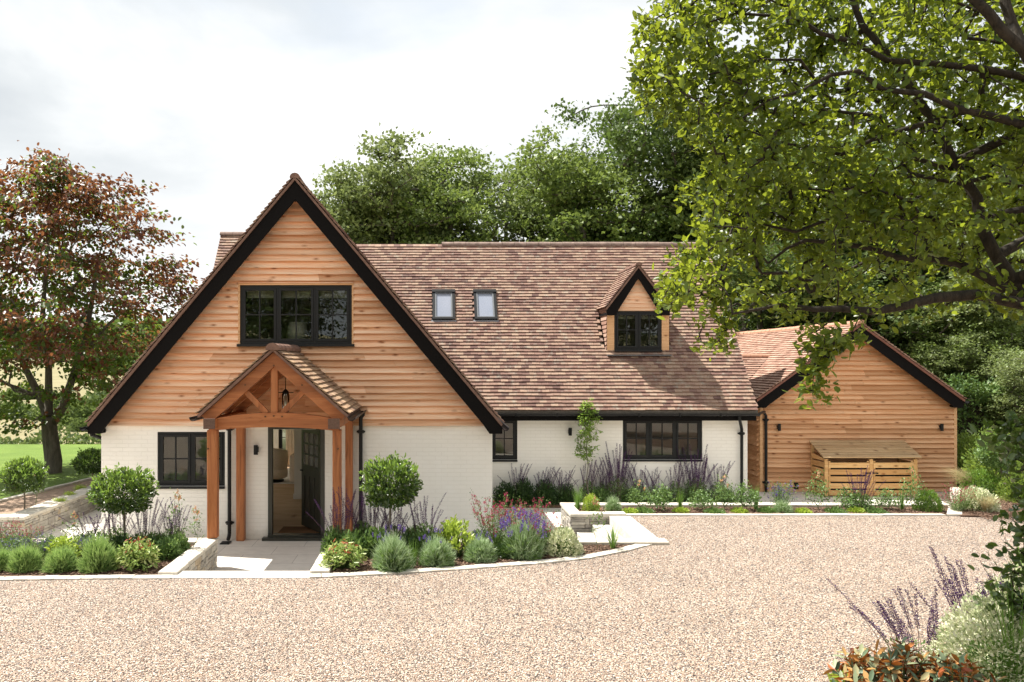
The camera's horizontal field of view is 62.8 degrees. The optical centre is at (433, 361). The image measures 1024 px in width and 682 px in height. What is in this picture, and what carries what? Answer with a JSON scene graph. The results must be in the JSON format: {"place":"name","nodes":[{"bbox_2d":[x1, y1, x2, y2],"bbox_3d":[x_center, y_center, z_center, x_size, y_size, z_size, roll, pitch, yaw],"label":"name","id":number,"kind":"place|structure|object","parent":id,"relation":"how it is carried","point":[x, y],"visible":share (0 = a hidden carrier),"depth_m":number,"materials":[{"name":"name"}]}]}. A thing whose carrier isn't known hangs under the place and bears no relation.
{"place":"outdoors","nodes":[
{"label":"outdoors","id":0,"kind":"place"},
{"bbox_2d":[0,480,97,513],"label":"border bed","id":1,"kind":"object","parent":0,"point":[12,506],"visible":0.09,"depth_m":17.02,"materials":[{"name":"beige stone"}]},
{"bbox_2d":[0,455,48,508],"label":"bay tree","id":2,"kind":"object","parent":1,"relation":"on","point":[33,465],"visible":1,"depth_m":15.43,"materials":[{"name":"green plant"}]},
{"bbox_2d":[69,447,100,484],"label":"bay tree","id":3,"kind":"object","parent":1,"relation":"on","point":[88,465],"visible":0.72,"depth_m":18.26,"materials":[{"name":"green plant"}]},
{"bbox_2d":[0,358,121,443],"bbox_3d":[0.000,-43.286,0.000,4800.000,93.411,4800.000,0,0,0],"label":"meadow","id":4,"kind":"structure","parent":0,"point":[58,381],"depth_m":103.15,"materials":[{"name":"beige plant"}]},
{"bbox_2d":[0,424,100,443],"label":"hedge","id":5,"kind":"object","parent":4,"relation":"on","point":[86,438],"visible":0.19,"depth_m":29.36,"materials":[{"name":"green plant"}]},
{"bbox_2d":[58,392,106,425],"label":"field shrub","id":6,"kind":"object","parent":4,"relation":"on","point":[82,411],"visible":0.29,"depth_m":42.09,"materials":[{"name":"green plant"}]},
{"bbox_2d":[0,313,172,357],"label":"wood","id":7,"kind":"object","parent":4,"relation":"on","point":[126,320],"visible":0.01,"depth_m":400.05,"materials":[{"name":"green plant"}]},
{"bbox_2d":[310,155,444,243],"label":"tree","id":8,"kind":"object","parent":4,"relation":"on","point":[359,237],"visible":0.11,"depth_m":40.21,"materials":[{"name":"green plant"}]},
{"bbox_2d":[312,122,491,243],"bbox_3d":[-2.007,-3.689,40.994,11.036,15.061,8.920,0,0,-19],"label":"tree","id":9,"kind":"object","parent":4,"relation":"on","point":[382,146],"visible":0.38,"depth_m":38.84,"materials":[{"name":"green plant"}]},
{"bbox_2d":[330,131,556,243],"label":"tree","id":10,"kind":"object","parent":4,"relation":"on","point":[473,208],"visible":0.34,"depth_m":40.25,"materials":[{"name":"green plant"}]},
{"bbox_2d":[412,163,560,241],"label":"tree","id":11,"kind":"object","parent":4,"relation":"on","point":[517,231],"visible":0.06,"depth_m":43.97,"materials":[{"name":"green plant"}]},
{"bbox_2d":[473,155,624,241],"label":"tree","id":12,"kind":"object","parent":4,"relation":"on","point":[521,210],"visible":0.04,"depth_m":43.06,"materials":[{"name":"green plant"}]},
{"bbox_2d":[487,121,703,241],"bbox_3d":[7.734,-3.627,39.303,11.220,14.824,10.892,0,0,37],"label":"tree","id":13,"kind":"object","parent":4,"relation":"on","point":[590,173],"visible":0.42,"depth_m":36.64,"materials":[{"name":"green plant"}]},
{"bbox_2d":[526,83,780,308],"bbox_3d":[9.646,-4.595,38.552,10.910,16.834,12.073,0,0,-25],"label":"tree","id":14,"kind":"object","parent":4,"relation":"on","point":[621,132],"visible":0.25,"depth_m":36.12,"materials":[{"name":"green plant"}]},
{"bbox_2d":[586,50,836,324],"bbox_3d":[13.534,-4.549,38.029,11.417,16.736,12.634,0,0,40],"label":"tree","id":15,"kind":"object","parent":4,"relation":"on","point":[664,236],"visible":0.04,"depth_m":36.32,"materials":[{"name":"green plant"}]},
{"bbox_2d":[659,128,917,326],"bbox_3d":[14.992,-3.602,35.376,10.853,14.770,11.179,0,0,10],"label":"tree","id":16,"kind":"object","parent":4,"relation":"on","point":[677,223],"visible":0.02,"depth_m":34.54,"materials":[{"name":"green plant"}]},
{"bbox_2d":[690,233,891,331],"bbox_3d":[11.860,-0.736,30.783,7.631,8.605,8.445,0,0,4],"label":"tree","id":17,"kind":"object","parent":4,"relation":"on","point":[744,276],"visible":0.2,"depth_m":28.90,"materials":[{"name":"green plant"}]},
{"bbox_2d":[728,119,963,324],"bbox_3d":[17.266,-3.230,34.173,11.562,13.923,10.448,0,0,-24],"label":"tree","id":18,"kind":"object","parent":4,"relation":"on","point":[883,145],"visible":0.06,"depth_m":31.71,"materials":[{"name":"green plant"}]},
{"bbox_2d":[768,203,1015,376],"bbox_3d":[16.624,-0.914,29.822,7.969,8.986,8.818,0,0,-23],"label":"tree","id":19,"kind":"object","parent":4,"relation":"on","point":[887,334],"visible":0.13,"depth_m":27.89,"materials":[{"name":"green plant"}]},
{"bbox_2d":[815,148,1023,340],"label":"tree","id":20,"kind":"object","parent":4,"relation":"on","point":[904,274],"visible":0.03,"depth_m":29.93,"materials":[{"name":"green plant"}]},
{"bbox_2d":[880,248,1023,383],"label":"tree","id":21,"kind":"object","parent":4,"relation":"on","point":[976,305],"visible":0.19,"depth_m":26.03,"materials":[{"name":"green plant"}]},
{"bbox_2d":[893,305,1010,385],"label":"tree","id":22,"kind":"object","parent":4,"relation":"on","point":[965,328],"visible":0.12,"depth_m":26.37,"materials":[{"name":"green plant"}]},
{"bbox_2d":[904,311,1023,421],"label":"tree","id":23,"kind":"object","parent":4,"relation":"on","point":[1018,333],"visible":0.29,"depth_m":25.37,"materials":[{"name":"green plant"}]},
{"bbox_2d":[914,329,1023,404],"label":"tree","id":24,"kind":"object","parent":4,"relation":"on","point":[940,364],"visible":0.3,"depth_m":25.24,"materials":[{"name":"green plant"}]},
{"bbox_2d":[968,345,1023,427],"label":"tree","id":25,"kind":"object","parent":4,"relation":"on","point":[1014,371],"visible":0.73,"depth_m":22.20,"materials":[{"name":"green plant"}]},
{"bbox_2d":[0,546,190,576],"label":"planting bed","id":26,"kind":"object","parent":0,"point":[39,574],"visible":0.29,"depth_m":11.03,"materials":[{"name":"brown soil"}]},
{"bbox_2d":[3,543,43,572],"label":"lavender","id":27,"kind":"object","parent":26,"relation":"on","point":[24,559],"visible":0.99,"depth_m":11.11,"materials":[{"name":"green plant"}]},
{"bbox_2d":[39,541,79,573],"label":"lavender","id":28,"kind":"object","parent":26,"relation":"on","point":[60,560],"visible":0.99,"depth_m":11.10,"materials":[{"name":"green plant"}]},
{"bbox_2d":[44,533,82,557],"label":"yellow leaved shrub","id":29,"kind":"object","parent":26,"relation":"on","point":[64,539],"visible":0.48,"depth_m":11.71,"materials":[{"name":"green plant"}]},
{"bbox_2d":[75,530,118,573],"bbox_3d":[-4.522,2.546,11.217,0.623,0.583,0.633,0,0,-8],"label":"lavender","id":30,"kind":"object","parent":26,"relation":"on","point":[98,555],"visible":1,"depth_m":11.10,"materials":[{"name":"green plant"}]},
{"bbox_2d":[85,462,160,534],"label":"bay tree","id":31,"kind":"object","parent":26,"relation":"on","point":[103,491],"visible":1,"depth_m":12.05,"materials":[{"name":"green plant"}]},
{"bbox_2d":[111,536,161,571],"bbox_3d":[-4.027,2.575,11.291,0.677,0.478,0.655,0,0,-25],"label":"nandina","id":32,"kind":"object","parent":26,"relation":"on","point":[141,555],"visible":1,"depth_m":11.19,"materials":[{"name":"green plant"}]},
{"bbox_2d":[114,498,172,539],"bbox_3d":[-4.278,2.418,12.478,0.668,0.836,0.830,0,0,36],"label":"salvia","id":33,"kind":"object","parent":26,"relation":"on","point":[145,525],"visible":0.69,"depth_m":12.43,"materials":[{"name":"purple plant"}]},
{"bbox_2d":[151,536,183,560],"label":"leafy bush","id":34,"kind":"object","parent":26,"relation":"on","point":[170,550],"visible":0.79,"depth_m":11.84,"materials":[{"name":"green plant"}]},
{"bbox_2d":[155,497,191,544],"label":"salvia","id":35,"kind":"object","parent":26,"relation":"on","point":[171,530],"visible":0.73,"depth_m":12.37,"materials":[{"name":"purple plant"}]},
{"bbox_2d":[0,444,285,498],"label":"lawn","id":36,"kind":"structure","parent":0,"point":[8,452],"depth_m":24.58,"materials":[{"name":"green plant"}]},
{"bbox_2d":[0,140,208,473],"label":"ironwood tree","id":37,"kind":"object","parent":36,"relation":"on","point":[54,174],"visible":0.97,"depth_m":20.62,"materials":[{"name":"brown plant"}]},
{"bbox_2d":[171,571,311,577],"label":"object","id":38,"kind":"structure","parent":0,"point":[243,574],"depth_m":10.93,"materials":[{"name":"stone"}]},
{"bbox_2d":[39,487,949,570],"bbox_3d":[3.000,3.190,18.475,30.000,0.001,15.050,0,0,0],"label":"paved court","id":39,"kind":"object","parent":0,"point":[251,555],"depth_m":14.33,"materials":[{"name":"grey stone"}]},
{"bbox_2d":[0,482,99,537],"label":"stone wall","id":40,"kind":"structure","parent":39,"relation":"on","point":[40,514],"depth_m":15.91,"materials":[{"name":"stone"}]},
{"bbox_2d":[31,538,218,574],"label":"stone wall","id":41,"kind":"structure","parent":39,"relation":"on","point":[201,555],"depth_m":12.12,"materials":[{"name":"stone"}]},
{"bbox_2d":[189,343,366,540],"bbox_3d":[-2.489,1.444,13.874,2.572,3.496,2.212,0,0,0],"label":"oak porch","id":42,"kind":"object","parent":39,"relation":"on","point":[259,377],"visible":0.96,"depth_m":12.96,"materials":[{"name":"wood"}]},
{"bbox_2d":[79,173,760,540],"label":"cottage","id":43,"kind":"structure","parent":39,"relation":"on","point":[457,371],"depth_m":16.70,"materials":[{"name":"paint"}]},
{"bbox_2d":[157,432,224,488],"bbox_3d":[-4.367,1.770,15.030,1.215,1.020,0.140,0,0,0],"label":"window","id":44,"kind":"structure","parent":43,"relation":"in","point":[191,483],"depth_m":15.03,"materials":[{"name":"black glass"}]},
{"bbox_2d":[273,468,293,483],"bbox_3d":[-3.900,3.137,23.050,2.600,0.014,3.100,0,0,0],"label":"rug","id":45,"kind":"object","parent":43,"relation":"on","point":[286,480],"visible":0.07,"depth_m":21.63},
{"bbox_2d":[273,448,287,482],"bbox_3d":[-4.300,2.675,21.900,0.942,0.940,0.920,0,0,0],"label":"armchair","id":46,"kind":"object","parent":45,"relation":"on","point":[280,464],"visible":0.4,"depth_m":21.60,"materials":[{"name":"beige fabric"}]},
{"bbox_2d":[237,285,354,346],"bbox_3d":[-2.478,-0.825,14.985,2.105,1.100,0.140,0,0,0],"label":"window","id":47,"kind":"structure","parent":43,"relation":"in","point":[314,341],"depth_m":14.98,"materials":[{"name":"black glass"}]},
{"bbox_2d":[247,291,346,297],"bbox_3d":[-2.478,-1.250,15.165,1.845,0.179,0.026,0,0,0],"label":"roman blind","id":48,"kind":"object","parent":43,"relation":"attached to","point":[300,294],"visible":0.46,"depth_m":15.15,"materials":[{"name":"fabric"}]},
{"bbox_2d":[300,429,319,531],"bbox_3d":[-2.297,2.160,15.489,0.103,1.880,0.860,0,0,-32],"label":"door","id":49,"kind":"structure","parent":43,"relation":"in","point":[310,469],"depth_m":15.50,"materials":[{"name":"green paint"}]},
{"bbox_2d":[492,421,517,461],"bbox_3d":[1.580,1.762,18.740,0.580,0.955,0.140,0,0,0],"label":"window","id":50,"kind":"structure","parent":43,"relation":"in","point":[494,456],"depth_m":18.73,"materials":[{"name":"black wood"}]},
{"bbox_2d":[614,311,661,351],"bbox_3d":[4.753,-0.706,19.435,1.101,0.939,0.140,0,0,0],"label":"window","id":51,"kind":"structure","parent":43,"relation":"in","point":[637,348],"depth_m":19.42,"materials":[{"name":"black wood"}]},
{"bbox_2d":[623,421,702,461],"bbox_3d":[5.127,1.760,18.740,1.785,0.950,0.140,0,0,0],"label":"window","id":52,"kind":"structure","parent":43,"relation":"in","point":[648,438],"depth_m":18.73,"materials":[{"name":"black glass"}]},
{"bbox_2d":[332,545,622,574],"bbox_3d":[1.016,3.000,11.983,5.031,0.400,2.066,0,0,0],"label":"planting bed","id":53,"kind":"object","parent":39,"relation":"on","point":[587,552],"visible":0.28,"depth_m":11.81,"materials":[{"name":"brown soil"}]},
{"bbox_2d":[308,487,366,549],"bbox_3d":[-1.342,2.345,12.383,0.746,0.998,0.928,0,0,31],"label":"salvia","id":54,"kind":"object","parent":53,"relation":"on","point":[347,516],"visible":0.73,"depth_m":12.32,"materials":[{"name":"purple plant"}]},
{"bbox_2d":[318,537,367,569],"bbox_3d":[-1.237,2.602,11.369,0.688,0.420,0.711,0,0,0],"label":"nandina","id":55,"kind":"object","parent":53,"relation":"on","point":[342,554],"visible":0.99,"depth_m":11.22,"materials":[{"name":"green plant"}]},
{"bbox_2d":[336,492,398,533],"bbox_3d":[-0.994,2.375,12.446,0.928,0.931,0.746,0,0,-8],"label":"salvia","id":56,"kind":"object","parent":53,"relation":"on","point":[370,516],"visible":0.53,"depth_m":12.41,"materials":[{"name":"purple plant"}]},
{"bbox_2d":[361,526,390,557],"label":"leafy bush","id":57,"kind":"object","parent":53,"relation":"on","point":[370,538],"visible":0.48,"depth_m":12.01,"materials":[{"name":"green plant"}]},
{"bbox_2d":[359,450,423,536],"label":"bay tree","id":58,"kind":"object","parent":53,"relation":"on","point":[402,475],"visible":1,"depth_m":12.05,"materials":[{"name":"green plant"}]},
{"bbox_2d":[369,524,415,572],"bbox_3d":[-0.557,2.510,11.261,0.662,0.666,0.703,0,0,-19],"label":"lavender","id":59,"kind":"object","parent":53,"relation":"on","point":[393,555],"visible":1,"depth_m":11.14,"materials":[{"name":"green plant"}]},
{"bbox_2d":[393,493,447,542],"bbox_3d":[-0.127,2.392,12.424,0.637,0.886,0.818,0,0,35],"label":"salvia","id":60,"kind":"object","parent":53,"relation":"on","point":[421,524],"visible":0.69,"depth_m":12.43,"materials":[{"name":"purple plant"}]},
{"bbox_2d":[417,528,456,567],"bbox_3d":[0.036,2.558,11.510,0.653,0.555,0.616,0,0,33],"label":"lavender","id":61,"kind":"object","parent":53,"relation":"on","point":[441,553],"visible":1,"depth_m":11.39,"materials":[{"name":"green plant"}]},
{"bbox_2d":[435,514,475,556],"bbox_3d":[0.327,2.502,12.009,0.566,0.607,0.641,0,0,-40],"label":"yellow leaved shrub","id":62,"kind":"object","parent":53,"relation":"on","point":[454,527],"visible":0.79,"depth_m":11.95,"materials":[{"name":"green plant"}]},
{"bbox_2d":[462,530,498,563],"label":"lavender","id":63,"kind":"object","parent":53,"relation":"on","point":[477,550],"visible":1,"depth_m":11.65,"materials":[{"name":"green plant"}]},
{"bbox_2d":[469,489,519,544],"bbox_3d":[0.904,2.380,12.428,0.748,1.002,0.859,0,0,-2],"label":"pink salvia","id":64,"kind":"object","parent":53,"relation":"on","point":[492,524],"visible":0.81,"depth_m":12.35,"materials":[{"name":"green plant"}]},
{"bbox_2d":[499,506,547,560],"bbox_3d":[1.274,2.450,11.941,0.725,0.778,0.747,0,0,37],"label":"lavender","id":65,"kind":"object","parent":53,"relation":"on","point":[527,544],"visible":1,"depth_m":11.82,"materials":[{"name":"green plant"}]},
{"bbox_2d":[504,490,562,544],"bbox_3d":[1.460,2.397,12.186,0.859,0.961,0.748,0,0,3],"label":"pink salvia","id":66,"kind":"object","parent":53,"relation":"on","point":[534,508],"visible":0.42,"depth_m":12.12,"materials":[{"name":"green plant"}]},
{"bbox_2d":[543,525,585,556],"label":"variegated shrub","id":67,"kind":"object","parent":53,"relation":"on","point":[560,536],"visible":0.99,"depth_m":12.04,"materials":[{"name":"green plant"}]},
{"bbox_2d":[310,538,669,573],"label":"stone wall","id":68,"kind":"structure","parent":39,"relation":"on","point":[316,568],"depth_m":12.74,"materials":[{"name":"stone"}]},
{"bbox_2d":[492,501,737,507],"bbox_3d":[3.965,3.165,18.460,5.770,0.070,0.520,0,0,0],"label":"planting bed","id":69,"kind":"object","parent":39,"relation":"on","point":[551,506],"depth_m":18.20,"materials":[{"name":"brown soil"}]},
{"bbox_2d":[513,477,536,504],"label":"dark bush","id":70,"kind":"object","parent":69,"relation":"on","point":[528,492],"visible":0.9,"depth_m":18.32,"materials":[{"name":"green plant"}]},
{"bbox_2d":[533,479,558,505],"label":"dark bush","id":71,"kind":"object","parent":69,"relation":"on","point":[549,496],"visible":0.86,"depth_m":18.31,"materials":[{"name":"green plant"}]},
{"bbox_2d":[574,397,602,499],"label":"young tree","id":72,"kind":"object","parent":69,"relation":"on","point":[584,423],"visible":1,"depth_m":18.28,"materials":[{"name":"green plant"}]},
{"bbox_2d":[600,441,636,502],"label":"salvia","id":73,"kind":"object","parent":69,"relation":"on","point":[618,491],"visible":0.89,"depth_m":18.42,"materials":[{"name":"purple plant"}]},
{"bbox_2d":[676,444,716,501],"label":"salvia","id":74,"kind":"object","parent":69,"relation":"on","point":[694,477],"visible":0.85,"depth_m":18.36,"materials":[{"name":"purple plant"}]},
{"bbox_2d":[577,516,656,538],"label":"garden steps","id":75,"kind":"structure","parent":39,"relation":"on","point":[630,526],"depth_m":14.38,"materials":[{"name":"stone"}]},
{"bbox_2d":[560,502,949,536],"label":"stone wall","id":76,"kind":"structure","parent":39,"relation":"on","point":[574,518],"depth_m":15.95,"materials":[{"name":"stone"}]},
{"bbox_2d":[580,507,947,515],"bbox_3d":[6.275,3.000,15.715,7.350,0.400,0.870,0,0,0],"label":"planting bed","id":77,"kind":"object","parent":39,"relation":"on","point":[946,509],"visible":0.14,"depth_m":15.70,"materials":[{"name":"brown soil"}]},
{"bbox_2d":[0,493,1022,574],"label":"bark chips","id":78,"kind":"object","parent":77,"relation":"on","point":[813,509],"visible":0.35,"depth_m":12.73,"materials":[{"name":"brown wood"}]},
{"bbox_2d":[763,477,800,505],"bbox_3d":[6.588,2.516,15.780,0.605,0.692,0.578,0,0,-25],"label":"catmint","id":79,"kind":"object","parent":77,"relation":"on","point":[779,491],"visible":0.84,"depth_m":15.76,"materials":[{"name":"green plant"}]},
{"bbox_2d":[842,466,885,509],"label":"salvia","id":80,"kind":"object","parent":77,"relation":"on","point":[862,504],"visible":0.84,"depth_m":15.68,"materials":[{"name":"purple plant"}]},
{"bbox_2d":[911,487,944,511],"bbox_3d":[9.295,2.591,15.705,0.556,0.445,0.556,0,0,-29],"label":"box ball","id":81,"kind":"object","parent":77,"relation":"on","point":[927,502],"visible":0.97,"depth_m":15.62,"materials":[{"name":"green plant"}]},
{"bbox_2d":[734,320,969,491],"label":"timber annexe","id":82,"kind":"structure","parent":39,"relation":"on","point":[889,390],"depth_m":20.47,"materials":[{"name":"wood"}]},
{"bbox_2d":[809,440,921,496],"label":"bin store","id":83,"kind":"structure","parent":39,"relation":"on","point":[899,449],"depth_m":19.72,"materials":[{"name":"brown wood"}]},
{"bbox_2d":[828,461,869,494],"bbox_3d":[9.812,2.755,19.733,0.965,0.810,0.042,0,0,0],"label":"door","id":84,"kind":"structure","parent":83,"relation":"in","point":[830,465],"depth_m":19.71,"materials":[{"name":"brown wood"}]},
{"bbox_2d":[873,461,913,494],"bbox_3d":[10.867,2.755,19.733,0.955,0.810,0.042,0,0,0],"label":"door","id":85,"kind":"structure","parent":83,"relation":"in","point":[875,465],"depth_m":19.71,"materials":[{"name":"brown wood"}]},
{"bbox_2d":[0,516,1023,681],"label":"gravel drive","id":86,"kind":"structure","parent":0,"point":[532,591],"depth_m":9.39,"materials":[{"name":"beige gravel"}]},
{"bbox_2d":[0,574,172,580],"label":"kerb","id":87,"kind":"structure","parent":86,"relation":"on","point":[69,577],"depth_m":10.76,"materials":[{"name":"white stone"}]},
{"bbox_2d":[310,544,652,578],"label":"kerb","id":88,"kind":"structure","parent":86,"relation":"on","point":[504,564],"depth_m":11.37,"materials":[{"name":"white stone"}]},
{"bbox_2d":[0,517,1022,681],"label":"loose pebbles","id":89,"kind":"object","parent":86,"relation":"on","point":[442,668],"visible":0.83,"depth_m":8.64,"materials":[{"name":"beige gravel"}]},
{"bbox_2d":[626,513,945,519],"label":"kerb","id":90,"kind":"structure","parent":86,"relation":"on","point":[783,514],"depth_m":15.18,"materials":[{"name":"grey stone"}]},
{"bbox_2d":[0,0,1023,322],"label":"sky","id":91,"kind":"structure","parent":0,"point":[215,103],"materials":[{"name":"white"}]},
{"bbox_2d":[959,483,1021,517],"bbox_3d":[19.750,2.985,21.500,20.500,0.430,17.000,0,0,0],"label":"planting bed","id":92,"kind":"object","parent":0,"point":[966,515],"visible":0.07,"depth_m":15.23,"materials":[{"name":"brown soil"}]},
{"bbox_2d":[939,482,977,510],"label":"pink salvia","id":93,"kind":"object","parent":92,"relation":"on","point":[960,504],"visible":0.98,"depth_m":15.49,"materials":[{"name":"green plant"}]},
{"bbox_2d":[957,430,978,486],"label":"lime shrub","id":94,"kind":"object","parent":92,"relation":"on","point":[971,439],"visible":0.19,"depth_m":20.71,"materials":[{"name":"green plant"}]},
{"bbox_2d":[951,485,1001,512],"bbox_3d":[10.208,2.566,15.701,0.806,0.498,0.817,0,0,-37],"label":"variegated shrub","id":95,"kind":"object","parent":92,"relation":"on","point":[981,492],"visible":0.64,"depth_m":15.54,"materials":[{"name":"beige plant"}]},
{"bbox_2d":[959,466,1000,495],"bbox_3d":[11.423,2.496,17.397,0.896,0.645,0.897,0,0,-7],"label":"box ball","id":96,"kind":"object","parent":92,"relation":"on","point":[989,483],"visible":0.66,"depth_m":17.30,"materials":[{"name":"green plant"}]},
{"bbox_2d":[940,372,1020,456],"bbox_3d":[14.193,1.854,22.875,3.188,3.168,1.392,0,0,0],"label":"hedge","id":97,"kind":"object","parent":92,"relation":"on","point":[967,416],"visible":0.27,"depth_m":22.50,"materials":[{"name":"green plant"}]},
{"bbox_2d":[957,424,1021,486],"bbox_3d":[12.534,2.142,18.586,1.586,1.565,1.527,0,0,-20],"label":"lime shrub","id":98,"kind":"object","parent":92,"relation":"on","point":[973,460],"visible":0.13,"depth_m":18.69,"materials":[{"name":"green plant"}]},
{"bbox_2d":[973,429,1023,489],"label":"bay tree","id":99,"kind":"object","parent":92,"relation":"on","point":[984,457],"visible":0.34,"depth_m":17.17,"materials":[{"name":"green plant"}]},
{"bbox_2d":[995,461,1023,502],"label":"lime shrub","id":100,"kind":"object","parent":92,"relation":"on","point":[1006,491],"visible":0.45,"depth_m":16.64,"materials":[{"name":"green plant"}]},
{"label":"planting bed","id":101,"kind":"structure","parent":0,"visible":0},
{"bbox_2d":[619,0,1023,410],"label":"magnolia tree","id":102,"kind":"object","parent":101,"relation":"on","point":[740,70],"visible":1,"depth_m":6.83,"materials":[{"name":"green plant"}]},
{"bbox_2d":[826,579,938,665],"bbox_3d":[4.214,2.431,7.587,0.904,0.818,0.880,0,0,0],"label":"salvia","id":103,"kind":"object","parent":101,"relation":"on","point":[892,626],"visible":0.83,"depth_m":7.58,"materials":[{"name":"purple plant"}]},
{"bbox_2d":[822,636,952,681],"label":"rhododendron","id":104,"kind":"object","parent":101,"relation":"on","point":[860,666],"visible":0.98,"depth_m":6.56,"materials":[{"name":"orange plant"}]},
{"bbox_2d":[898,650,1006,681],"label":"rhododendron","id":105,"kind":"object","parent":101,"relation":"on","point":[951,669],"visible":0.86,"depth_m":6.39,"materials":[{"name":"orange plant"}]},
{"bbox_2d":[909,546,1021,654],"bbox_3d":[5.002,2.314,7.830,1.102,1.006,0.841,0,0,-22],"label":"salvia","id":106,"kind":"object","parent":101,"relation":"on","point":[955,577],"visible":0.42,"depth_m":7.90,"materials":[{"name":"purple plant"}]},
{"bbox_2d":[920,591,1023,681],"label":"variegated shrub","id":107,"kind":"object","parent":101,"relation":"on","point":[983,654],"visible":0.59,"depth_m":7.15,"materials":[{"name":"green plant"}]},
{"bbox_2d":[966,410,1023,634],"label":"laurel shrub","id":108,"kind":"object","parent":101,"relation":"on","point":[1013,425],"visible":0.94,"depth_m":7.03,"materials":[{"name":"green plant"}]},
{"bbox_2d":[970,571,1023,681],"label":"tall grass","id":109,"kind":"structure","parent":101,"relation":"on","point":[1009,662],"depth_m":6.89,"materials":[{"name":"green plant"}]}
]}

